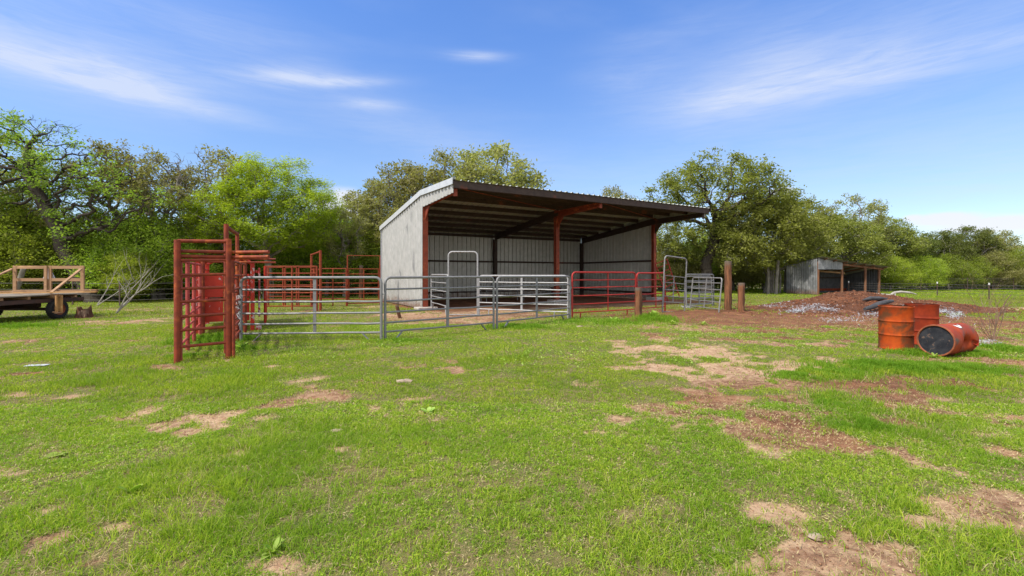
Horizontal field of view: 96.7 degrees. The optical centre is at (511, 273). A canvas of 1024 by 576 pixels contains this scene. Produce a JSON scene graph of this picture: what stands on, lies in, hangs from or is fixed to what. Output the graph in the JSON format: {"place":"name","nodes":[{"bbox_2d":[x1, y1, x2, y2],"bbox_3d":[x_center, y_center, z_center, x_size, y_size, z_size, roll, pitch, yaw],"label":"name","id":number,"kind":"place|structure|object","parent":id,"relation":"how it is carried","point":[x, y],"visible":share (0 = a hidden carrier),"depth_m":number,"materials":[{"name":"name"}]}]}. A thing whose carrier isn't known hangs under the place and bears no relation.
{"place":"outdoors","nodes":[
{"label":"outdoors","id":0,"kind":"place"},
{"bbox_2d":[0,316,1021,384],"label":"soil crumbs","id":1,"kind":"object","parent":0,"point":[719,339],"visible":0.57,"depth_m":13.07,"materials":[{"name":"soil"}]},
{"bbox_2d":[0,283,1023,575],"bbox_3d":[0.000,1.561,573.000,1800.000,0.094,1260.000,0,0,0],"label":"ground","id":2,"kind":"structure","parent":0,"point":[806,549],"depth_m":4.07,"materials":[{"name":"plant"}]},
{"bbox_2d":[0,190,50,288],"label":"bush","id":3,"kind":"object","parent":2,"relation":"on","point":[11,220],"visible":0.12,"depth_m":24.82,"materials":[{"name":"green plant"}]},
{"bbox_2d":[0,132,56,223],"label":"oak tree","id":4,"kind":"object","parent":2,"relation":"on","point":[4,191],"visible":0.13,"depth_m":26.80,"materials":[{"name":"green plant"}]},
{"bbox_2d":[0,234,73,290],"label":"bush","id":5,"kind":"object","parent":2,"relation":"on","point":[4,281],"visible":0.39,"depth_m":24.06,"materials":[{"name":"green plant"}]},
{"bbox_2d":[0,195,74,277],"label":"bush","id":6,"kind":"object","parent":2,"relation":"on","point":[17,214],"visible":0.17,"depth_m":24.82,"materials":[{"name":"green plant"}]},
{"bbox_2d":[0,266,89,318],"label":"hay wagon","id":7,"kind":"object","parent":2,"relation":"on","point":[56,306],"visible":0.97,"depth_m":15.95,"materials":[{"name":"wood"}]},
{"bbox_2d":[3,223,104,289],"bbox_3d":[-25.969,-0.651,26.349,6.496,4.751,5.274,0,0,0],"label":"bush","id":8,"kind":"object","parent":2,"relation":"on","point":[48,237],"visible":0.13,"depth_m":25.05,"materials":[{"name":"green plant"}]},
{"bbox_2d":[4,232,110,295],"bbox_3d":[-25.384,-0.503,26.899,5.604,4.431,6.902,0,0,23],"label":"bush","id":9,"kind":"object","parent":2,"relation":"on","point":[41,285],"visible":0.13,"depth_m":24.81,"materials":[{"name":"green plant"}]},
{"bbox_2d":[74,304,93,317],"bbox_3d":[-15.334,1.357,16.298,0.646,0.536,0.633,0,0,34],"label":"tree stump","id":10,"kind":"object","parent":2,"relation":"on","point":[81,312],"visible":0.87,"depth_m":16.19,"materials":[{"name":"brown wood"}]},
{"bbox_2d":[17,199,151,298],"bbox_3d":[-25.030,-1.377,27.876,6.461,6.318,7.958,0,0,27],"label":"bush","id":11,"kind":"object","parent":2,"relation":"on","point":[95,215],"visible":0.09,"depth_m":26.79,"materials":[{"name":"green plant"}]},
{"bbox_2d":[0,107,178,302],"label":"leaning tree","id":12,"kind":"object","parent":2,"relation":"on","point":[29,170],"visible":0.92,"depth_m":24.73,"materials":[{"name":"green plant"}]},
{"bbox_2d":[46,234,169,299],"bbox_3d":[-23.339,-0.430,26.519,5.604,4.274,6.903,0,0,-44],"label":"bush","id":13,"kind":"object","parent":2,"relation":"on","point":[92,254],"visible":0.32,"depth_m":25.14,"materials":[{"name":"green plant"}]},
{"bbox_2d":[26,135,207,299],"bbox_3d":[-23.942,-3.143,27.841,9.558,9.927,5.837,0,0,-20],"label":"oak tree","id":14,"kind":"object","parent":2,"relation":"on","point":[99,147],"visible":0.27,"depth_m":26.65,"materials":[{"name":"green plant"}]},
{"bbox_2d":[88,246,169,301],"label":"bush","id":15,"kind":"object","parent":2,"relation":"on","point":[125,273],"visible":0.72,"depth_m":24.72,"materials":[{"name":"green plant"}]},
{"bbox_2d":[116,253,173,312],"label":"dead branch","id":16,"kind":"object","parent":2,"relation":"on","point":[124,304],"visible":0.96,"depth_m":17.61,"materials":[{"name":"grey wood"}]},
{"bbox_2d":[80,204,223,299],"bbox_3d":[-21.546,-1.229,27.319,7.715,5.998,6.263,0,0,-21],"label":"bush","id":17,"kind":"object","parent":2,"relation":"on","point":[138,235],"visible":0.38,"depth_m":26.53,"materials":[{"name":"green plant"}]},
{"bbox_2d":[98,145,213,298],"bbox_3d":[-21.982,-3.058,28.530,5.731,9.747,9.384,0,0,-30],"label":"oak tree","id":18,"kind":"object","parent":2,"relation":"on","point":[161,295],"visible":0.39,"depth_m":27.27,"materials":[{"name":"green plant"}]},
{"bbox_2d":[144,228,223,298],"bbox_3d":[-20.413,-0.554,28.627,6.902,4.543,5.604,0,0,25],"label":"bush","id":19,"kind":"object","parent":2,"relation":"on","point":[212,267],"visible":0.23,"depth_m":27.50,"materials":[{"name":"green plant"}]},
{"bbox_2d":[1,279,371,306],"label":"wire fence","id":20,"kind":"object","parent":2,"relation":"on","point":[120,300],"visible":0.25,"depth_m":22.48,"materials":[{"name":"metal"}]},
{"bbox_2d":[181,262,201,360],"bbox_3d":[-6.965,0.665,9.911,0.076,1.870,4.225,0,0,-30],"label":"pipe fence","id":21,"kind":"object","parent":2,"relation":"on","point":[188,334],"visible":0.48,"depth_m":9.20,"materials":[{"name":"metal"}]},
{"bbox_2d":[118,144,298,297],"bbox_3d":[-19.122,-3.314,29.476,6.049,10.288,9.906,0,0,40],"label":"oak tree","id":22,"kind":"object","parent":2,"relation":"on","point":[214,161],"visible":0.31,"depth_m":28.46,"materials":[{"name":"green plant"}]},
{"bbox_2d":[168,209,257,282],"bbox_3d":[-20.960,-1.422,30.860,8.120,6.417,6.593,0,0,29],"label":"bush","id":23,"kind":"object","parent":2,"relation":"on","point":[241,248],"visible":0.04,"depth_m":30.01,"materials":[{"name":"green plant"}]},
{"bbox_2d":[174,239,269,362],"bbox_3d":[-5.221,0.475,8.318,1.518,2.250,0.410,0,0,-16],"label":"slide gate frame","id":24,"kind":"object","parent":2,"relation":"on","point":[229,300],"visible":0.91,"depth_m":8.25,"materials":[{"name":"metal"}]},
{"bbox_2d":[191,260,261,333],"bbox_3d":[-8.268,0.544,13.366,1.590,2.052,2.950,0,0,-29],"label":"squeeze chute","id":25,"kind":"object","parent":2,"relation":"on","point":[214,307],"visible":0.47,"depth_m":12.17,"materials":[{"name":"red paint"}]},
{"bbox_2d":[205,276,222,321],"bbox_3d":[-7.955,0.635,12.097,0.490,1.270,0.030,0,0,-29],"label":"tail door","id":26,"kind":"structure","parent":25,"relation":"in","point":[210,307],"depth_m":12.11,"materials":[{"name":"red paint"}]},
{"bbox_2d":[224,224,238,352],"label":"gate post","id":27,"kind":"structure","parent":2,"relation":"on","point":[227,228],"depth_m":10.36,"materials":[{"name":"metal"}]},
{"bbox_2d":[199,258,275,333],"bbox_3d":[-7.342,0.565,12.235,1.774,2.070,0.133,0,0,-27],"label":"slide gate frame","id":28,"kind":"object","parent":2,"relation":"on","point":[245,261],"visible":0.28,"depth_m":11.85,"materials":[{"name":"metal"}]},
{"bbox_2d":[232,260,246,337],"bbox_3d":[-6.239,0.664,10.435,0.076,1.872,3.627,0,0,-27],"label":"pipe fence","id":29,"kind":"object","parent":2,"relation":"on","point":[240,274],"visible":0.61,"depth_m":10.58,"materials":[{"name":"metal"}]},
{"bbox_2d":[168,151,348,298],"bbox_3d":[-15.622,-2.934,28.492,11.007,9.437,6.632,0,0,0],"label":"mesquite tree","id":30,"kind":"object","parent":2,"relation":"on","point":[292,201],"visible":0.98,"depth_m":27.48,"materials":[{"name":"green plant"}]},
{"bbox_2d":[264,266,266,322],"bbox_3d":[-7.961,0.674,14.716,0.070,1.852,1.469,0,0,-27],"label":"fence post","id":31,"kind":"object","parent":2,"relation":"on","point":[265,294],"visible":0.86,"depth_m":14.07,"materials":[{"name":"metal"}]},
{"bbox_2d":[260,537,288,561],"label":"weed plant","id":32,"kind":"object","parent":2,"relation":"on","point":[278,540],"visible":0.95,"depth_m":2.56,"materials":[{"name":"green plant"}]},
{"bbox_2d":[243,220,314,294],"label":"bush","id":33,"kind":"object","parent":2,"relation":"on","point":[278,260],"visible":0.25,"depth_m":31.41,"materials":[{"name":"green plant"}]},
{"bbox_2d":[267,266,317,310],"bbox_3d":[-9.285,0.627,19.150,2.206,1.946,0.076,0,0,-3],"label":"pen fence","id":34,"kind":"object","parent":2,"relation":"on","point":[292,286],"visible":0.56,"depth_m":19.13,"materials":[{"name":"metal"}]},
{"bbox_2d":[239,276,384,340],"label":"livestock gate","id":35,"kind":"structure","parent":2,"relation":"on","point":[314,302],"depth_m":10.52,"materials":[{"name":"metal"}]},
{"bbox_2d":[310,250,321,310],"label":"pen arch","id":36,"kind":"structure","parent":2,"relation":"on","point":[312,269],"depth_m":19.18,"materials":[{"name":"metal"}]},
{"bbox_2d":[274,206,377,295],"bbox_3d":[-13.366,-1.537,33.187,8.527,6.664,6.922,0,0,8],"label":"bush","id":37,"kind":"object","parent":2,"relation":"on","point":[326,263],"visible":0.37,"depth_m":31.60,"materials":[{"name":"green plant"}]},
{"bbox_2d":[322,268,346,305],"bbox_3d":[-8.625,0.658,22.000,1.309,1.884,0.060,0,0,0],"label":"pen fence","id":38,"kind":"object","parent":2,"relation":"on","point":[332,287],"visible":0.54,"depth_m":21.98,"materials":[{"name":"metal"}]},
{"bbox_2d":[316,201,373,296],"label":"oak tree","id":39,"kind":"object","parent":2,"relation":"on","point":[330,243],"visible":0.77,"depth_m":30.69,"materials":[{"name":"green plant"}]},
{"bbox_2d":[310,219,380,294],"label":"bush","id":40,"kind":"object","parent":2,"relation":"on","point":[372,253],"visible":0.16,"depth_m":31.75,"materials":[{"name":"green plant"}]},
{"bbox_2d":[325,226,380,292],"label":"bush","id":41,"kind":"object","parent":2,"relation":"on","point":[370,240],"visible":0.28,"depth_m":31.68,"materials":[{"name":"green plant"}]},
{"bbox_2d":[347,255,380,305],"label":"framed gate","id":42,"kind":"structure","parent":2,"relation":"on","point":[363,283],"depth_m":22.35,"materials":[{"name":"metal"}]},
{"bbox_2d":[326,178,406,294],"bbox_3d":[-10.181,-2.631,34.027,8.516,8.844,5.200,0,0,-40],"label":"oak tree","id":43,"kind":"object","parent":2,"relation":"on","point":[359,198],"visible":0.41,"depth_m":32.78,"materials":[{"name":"green plant"}]},
{"bbox_2d":[364,204,398,252],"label":"oak tree","id":44,"kind":"object","parent":2,"relation":"on","point":[378,232],"visible":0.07,"depth_m":31.66,"materials":[{"name":"green plant"}]},
{"bbox_2d":[345,159,446,227],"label":"oak tree","id":45,"kind":"object","parent":2,"relation":"on","point":[404,185],"visible":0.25,"depth_m":34.70,"materials":[{"name":"green plant"}]},
{"bbox_2d":[384,276,495,338],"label":"livestock gate","id":46,"kind":"structure","parent":2,"relation":"on","point":[447,298],"depth_m":11.69,"materials":[{"name":"metal"}]},
{"bbox_2d":[385,146,503,205],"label":"oak tree","id":47,"kind":"object","parent":2,"relation":"on","point":[449,159],"visible":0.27,"depth_m":35.50,"materials":[{"name":"green plant"}]},
{"bbox_2d":[448,251,477,314],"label":"bow gate","id":48,"kind":"structure","parent":2,"relation":"on","point":[477,275],"depth_m":17.17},
{"bbox_2d":[431,140,553,188],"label":"oak tree","id":49,"kind":"object","parent":2,"relation":"on","point":[519,177],"visible":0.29,"depth_m":37.45,"materials":[{"name":"green plant"}]},
{"bbox_2d":[480,276,523,301],"bbox_3d":[-0.541,0.825,26.020,2.456,1.450,0.756,0,0,-30],"label":"hay feeder","id":50,"kind":"object","parent":2,"relation":"on","point":[486,290],"visible":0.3,"depth_m":25.80,"materials":[{"name":"metal"}]},
{"bbox_2d":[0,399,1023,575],"bbox_3d":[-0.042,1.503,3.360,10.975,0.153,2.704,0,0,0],"label":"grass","id":51,"kind":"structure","parent":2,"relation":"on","point":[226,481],"depth_m":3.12,"materials":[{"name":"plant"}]},
{"bbox_2d":[0,352,1023,428],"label":"grass","id":52,"kind":"structure","parent":2,"relation":"on","point":[243,374],"depth_m":6.22,"materials":[{"name":"plant"}]},
{"bbox_2d":[0,323,1023,403],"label":"grass","id":53,"kind":"structure","parent":2,"relation":"on","point":[274,326],"depth_m":9.21,"materials":[{"name":"plant"}]},
{"bbox_2d":[0,307,1023,436],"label":"grass tufts","id":54,"kind":"object","parent":2,"relation":"on","point":[917,365],"visible":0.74,"depth_m":7.69,"materials":[{"name":"plant"}]},
{"bbox_2d":[0,324,1023,403],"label":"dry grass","id":55,"kind":"structure","parent":2,"relation":"on","point":[534,357],"depth_m":9.15,"materials":[{"name":"plant"}]},
{"bbox_2d":[0,302,1023,367],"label":"weeds","id":56,"kind":"object","parent":2,"relation":"on","point":[479,322],"visible":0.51,"depth_m":11.81,"materials":[{"name":"green plant"}]},
{"bbox_2d":[21,382,1023,575],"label":"soil crumbs","id":57,"kind":"object","parent":2,"relation":"on","point":[872,549],"visible":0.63,"depth_m":4.02,"materials":[{"name":"soil"}]},
{"bbox_2d":[478,275,568,317],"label":"livestock gate","id":58,"kind":"structure","parent":2,"relation":"on","point":[521,282],"depth_m":16.42,"materials":[{"name":"metal"}]},
{"bbox_2d":[496,276,571,328],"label":"livestock gate","id":59,"kind":"structure","parent":2,"relation":"on","point":[537,302],"depth_m":14.13,"materials":[{"name":"metal"}]},
{"bbox_2d":[379,177,710,309],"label":"metal shed","id":60,"kind":"structure","parent":2,"relation":"on","point":[504,229],"depth_m":27.49,"materials":[{"name":"metal"}]},
{"bbox_2d":[77,250,1023,298],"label":"undergrowth","id":61,"kind":"object","parent":2,"relation":"on","point":[167,293],"visible":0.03,"depth_m":33.77,"materials":[{"name":"green plant"}]},
{"bbox_2d":[571,271,636,317],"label":"livestock gate","id":62,"kind":"structure","parent":2,"relation":"on","point":[607,294],"depth_m":16.40,"materials":[{"name":"metal"}]},
{"bbox_2d":[590,184,639,199],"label":"oak tree","id":63,"kind":"object","parent":2,"relation":"on","point":[612,192],"visible":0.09,"depth_m":41.26,"materials":[{"name":"green plant"}]},
{"bbox_2d":[634,288,641,316],"bbox_3d":[4.470,1.069,16.099,0.271,1.179,0.277,0,0,0],"label":"cedar post","id":64,"kind":"object","parent":2,"relation":"on","point":[638,300],"visible":0.86,"depth_m":15.99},
{"bbox_2d":[636,272,665,310],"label":"livestock gate","id":65,"kind":"structure","parent":2,"relation":"on","point":[655,286],"depth_m":18.22,"materials":[{"name":"metal"}]},
{"bbox_2d":[656,224,681,290],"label":"oak tree","id":66,"kind":"object","parent":2,"relation":"on","point":[669,232],"visible":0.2,"depth_m":40.85,"materials":[{"name":"green plant"}]},
{"bbox_2d":[662,255,686,311],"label":"bow gate","id":67,"kind":"structure","parent":2,"relation":"on","point":[673,296],"depth_m":18.93,"materials":[{"name":"metal"}]},
{"bbox_2d":[656,235,713,290],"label":"bush","id":68,"kind":"object","parent":2,"relation":"on","point":[692,268],"visible":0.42,"depth_m":38.76,"materials":[{"name":"green plant"}]},
{"bbox_2d":[657,240,722,290],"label":"bush","id":69,"kind":"object","parent":2,"relation":"on","point":[715,274],"visible":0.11,"depth_m":41.57,"materials":[{"name":"green plant"}]},
{"bbox_2d":[686,276,712,307],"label":"livestock gate","id":70,"kind":"structure","parent":2,"relation":"on","point":[711,297],"depth_m":21.54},
{"bbox_2d":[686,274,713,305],"bbox_3d":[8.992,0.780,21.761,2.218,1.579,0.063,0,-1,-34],"label":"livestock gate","id":71,"kind":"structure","parent":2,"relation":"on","point":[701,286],"depth_m":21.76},
{"bbox_2d":[689,277,722,312],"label":"livestock gate","id":72,"kind":"structure","parent":2,"relation":"on","point":[705,295],"depth_m":19.54,"materials":[{"name":"metal"}]},
{"bbox_2d":[635,146,806,292],"bbox_3d":[16.732,-4.266,36.974,12.646,12.136,9.538,0,0,28],"label":"oak tree","id":73,"kind":"object","parent":2,"relation":"on","point":[750,176],"visible":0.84,"depth_m":35.84,"materials":[{"name":"green plant"}]},
{"bbox_2d":[724,261,731,309],"bbox_3d":[9.487,0.542,20.007,0.328,2.242,0.325,0,0,0],"label":"cedar post","id":74,"kind":"object","parent":2,"relation":"on","point":[727,285],"visible":0.94,"depth_m":19.88,"materials":[{"name":"wood"}]},
{"bbox_2d":[708,239,772,290],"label":"bush","id":75,"kind":"object","parent":2,"relation":"on","point":[746,275],"visible":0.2,"depth_m":41.23,"materials":[{"name":"green plant"}]},
{"bbox_2d":[737,283,744,311],"bbox_3d":[9.660,1.012,19.209,0.293,1.295,0.291,0,0,0],"label":"cedar post","id":76,"kind":"object","parent":2,"relation":"on","point":[741,298],"visible":0.95,"depth_m":19.09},
{"bbox_2d":[734,260,786,289],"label":"bush","id":77,"kind":"object","parent":2,"relation":"on","point":[782,280],"visible":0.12,"depth_m":42.56,"materials":[{"name":"green plant"}]},
{"bbox_2d":[702,190,847,292],"bbox_3d":[20.840,-2.527,37.064,12.006,8.712,8.942,0,0,-20],"label":"oak tree","id":78,"kind":"object","parent":2,"relation":"on","point":[802,230],"visible":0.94,"depth_m":34.89,"materials":[{"name":"green plant"}]},
{"bbox_2d":[766,194,844,259],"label":"oak tree","id":79,"kind":"object","parent":2,"relation":"on","point":[823,210],"visible":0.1,"depth_m":41.69,"materials":[{"name":"green plant"}]},
{"bbox_2d":[785,256,888,294],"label":"shed","id":80,"kind":"structure","parent":2,"relation":"on","point":[822,274],"depth_m":35.57,"materials":[{"name":"metal"}]},
{"bbox_2d":[780,213,899,277],"bbox_3d":[29.234,-1.971,42.023,7.723,7.524,10.369,0,0,-40],"label":"oak tree","id":81,"kind":"object","parent":2,"relation":"on","point":[866,242],"visible":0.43,"depth_m":39.57,"materials":[{"name":"green plant"}]},
{"bbox_2d":[682,290,1023,317],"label":"soil clods","id":82,"kind":"object","parent":2,"relation":"on","point":[854,299],"visible":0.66,"depth_m":19.54,"materials":[{"name":"soil"}]},
{"bbox_2d":[820,192,899,259],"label":"oak tree","id":83,"kind":"object","parent":2,"relation":"on","point":[870,209],"visible":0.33,"depth_m":43.41,"materials":[{"name":"green plant"}]},
{"bbox_2d":[745,291,1016,314],"bbox_3d":[15.900,1.194,21.000,15.000,0.811,9.200,0,0,0],"label":"dirt mound","id":84,"kind":"object","parent":2,"relation":"on","point":[864,305],"visible":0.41,"depth_m":19.33,"materials":[{"name":"soil"}]},
{"bbox_2d":[863,299,893,310],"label":"fallen branch","id":85,"kind":"object","parent":84,"relation":"on","point":[875,305],"visible":0.95,"depth_m":18.17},
{"bbox_2d":[845,213,932,288],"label":"oak tree","id":86,"kind":"object","parent":2,"relation":"on","point":[916,248],"visible":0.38,"depth_m":44.02,"materials":[{"name":"green plant"}]},
{"bbox_2d":[877,305,914,349],"bbox_3d":[8.015,1.108,9.512,0.608,0.885,0.608,-1,1,-20],"label":"steel drum","id":87,"kind":"object","parent":2,"relation":"on","point":[896,326],"visible":0.91,"depth_m":9.30,"materials":[{"name":"metal"}]},
{"bbox_2d":[778,278,1013,289],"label":"wire fence","id":88,"kind":"object","parent":2,"relation":"on","point":[920,288],"visible":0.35,"depth_m":42.75,"materials":[{"name":"metal"}]},
{"bbox_2d":[871,255,924,290],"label":"bush","id":89,"kind":"object","parent":2,"relation":"on","point":[910,279],"visible":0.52,"depth_m":41.17,"materials":[{"name":"green plant"}]},
{"bbox_2d":[882,253,937,287],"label":"bush","id":90,"kind":"object","parent":2,"relation":"on","point":[909,260],"visible":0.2,"depth_m":43.60,"materials":[{"name":"green plant"}]},
{"bbox_2d":[891,227,944,287],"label":"oak tree","id":91,"kind":"object","parent":2,"relation":"on","point":[931,250],"visible":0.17,"depth_m":45.39,"materials":[{"name":"green plant"}]},
{"bbox_2d":[904,303,939,344],"bbox_3d":[9.124,1.107,10.151,0.608,0.885,0.608,1,0,-20],"label":"steel drum","id":92,"kind":"object","parent":2,"relation":"on","point":[925,314],"visible":0.5,"depth_m":9.92,"materials":[{"name":"metal"}]},
{"bbox_2d":[848,281,1003,299],"bbox_3d":[30.197,1.095,28.042,2.710,1.110,16.619,0,0,-35],"label":"wire fence","id":93,"kind":"object","parent":2,"relation":"on","point":[989,291],"visible":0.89,"depth_m":31.18,"materials":[{"name":"metal"}]},
{"bbox_2d":[909,253,953,289],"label":"bush","id":94,"kind":"object","parent":2,"relation":"on","point":[932,279],"visible":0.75,"depth_m":42.53,"materials":[{"name":"green plant"}]},
{"bbox_2d":[916,323,978,355],"bbox_3d":[8.425,1.258,8.795,0.895,0.600,0.600,0,0,-22],"label":"steel drum","id":95,"kind":"object","parent":2,"relation":"on","point":[947,339],"visible":0.96,"depth_m":8.66,"materials":[{"name":"red metal"}]},
{"bbox_2d":[919,228,984,287],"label":"oak tree","id":96,"kind":"object","parent":2,"relation":"on","point":[963,246],"visible":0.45,"depth_m":45.48,"materials":[{"name":"green plant"}]},
{"bbox_2d":[924,252,987,287],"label":"bush","id":97,"kind":"object","parent":2,"relation":"on","point":[962,267],"visible":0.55,"depth_m":44.05,"materials":[{"name":"green plant"}]},
{"bbox_2d":[947,253,1003,289],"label":"bush","id":98,"kind":"object","parent":2,"relation":"on","point":[990,270],"visible":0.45,"depth_m":44.12,"materials":[{"name":"green plant"}]},
{"bbox_2d":[938,225,1014,288],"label":"oak tree","id":99,"kind":"object","parent":2,"relation":"on","point":[984,235],"visible":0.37,"depth_m":46.41,"materials":[{"name":"green plant"}]},
{"bbox_2d":[958,248,1022,340],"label":"bare shrub","id":100,"kind":"object","parent":2,"relation":"on","point":[997,316],"visible":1,"depth_m":10.56,"materials":[{"name":"plant"}]},
{"bbox_2d":[969,228,1023,287],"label":"oak tree","id":101,"kind":"object","parent":2,"relation":"on","point":[1010,241],"visible":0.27,"depth_m":46.79,"materials":[{"name":"green plant"}]},
{"bbox_2d":[971,248,1023,289],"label":"bush","id":102,"kind":"object","parent":2,"relation":"on","point":[1002,264],"visible":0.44,"depth_m":44.27,"materials":[{"name":"green plant"}]},
{"bbox_2d":[981,248,1023,289],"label":"bush","id":103,"kind":"object","parent":2,"relation":"on","point":[1019,254],"visible":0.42,"depth_m":44.62,"materials":[{"name":"green plant"}]},
{"bbox_2d":[0,316,1023,357],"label":"grass","id":104,"kind":"structure","parent":0,"point":[337,340],"depth_m":10.91,"materials":[{"name":"plant"}]},
{"bbox_2d":[0,296,1023,318],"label":"grass","id":105,"kind":"structure","parent":0,"point":[776,299],"depth_m":21.03,"materials":[{"name":"plant"}]},
{"bbox_2d":[0,366,1023,575],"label":"weeds","id":106,"kind":"object","parent":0,"point":[714,526],"visible":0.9,"depth_m":3.72,"materials":[{"name":"green plant"}]},
{"bbox_2d":[0,0,1023,259],"label":"sky","id":107,"kind":"structure","parent":0,"point":[917,106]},
{"bbox_2d":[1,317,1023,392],"bbox_3d":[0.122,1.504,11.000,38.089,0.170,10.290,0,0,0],"label":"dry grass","id":108,"kind":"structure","parent":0,"point":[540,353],"depth_m":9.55,"materials":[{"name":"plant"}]},
{"bbox_2d":[144,288,1023,297],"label":"grass","id":109,"kind":"structure","parent":0,"point":[1018,292],"depth_m":35.48,"materials":[{"name":"plant"}]},
{"bbox_2d":[683,300,1001,344],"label":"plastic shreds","id":110,"kind":"object","parent":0,"point":[946,311],"visible":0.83,"depth_m":18.09,"materials":[{"name":"plastic"}]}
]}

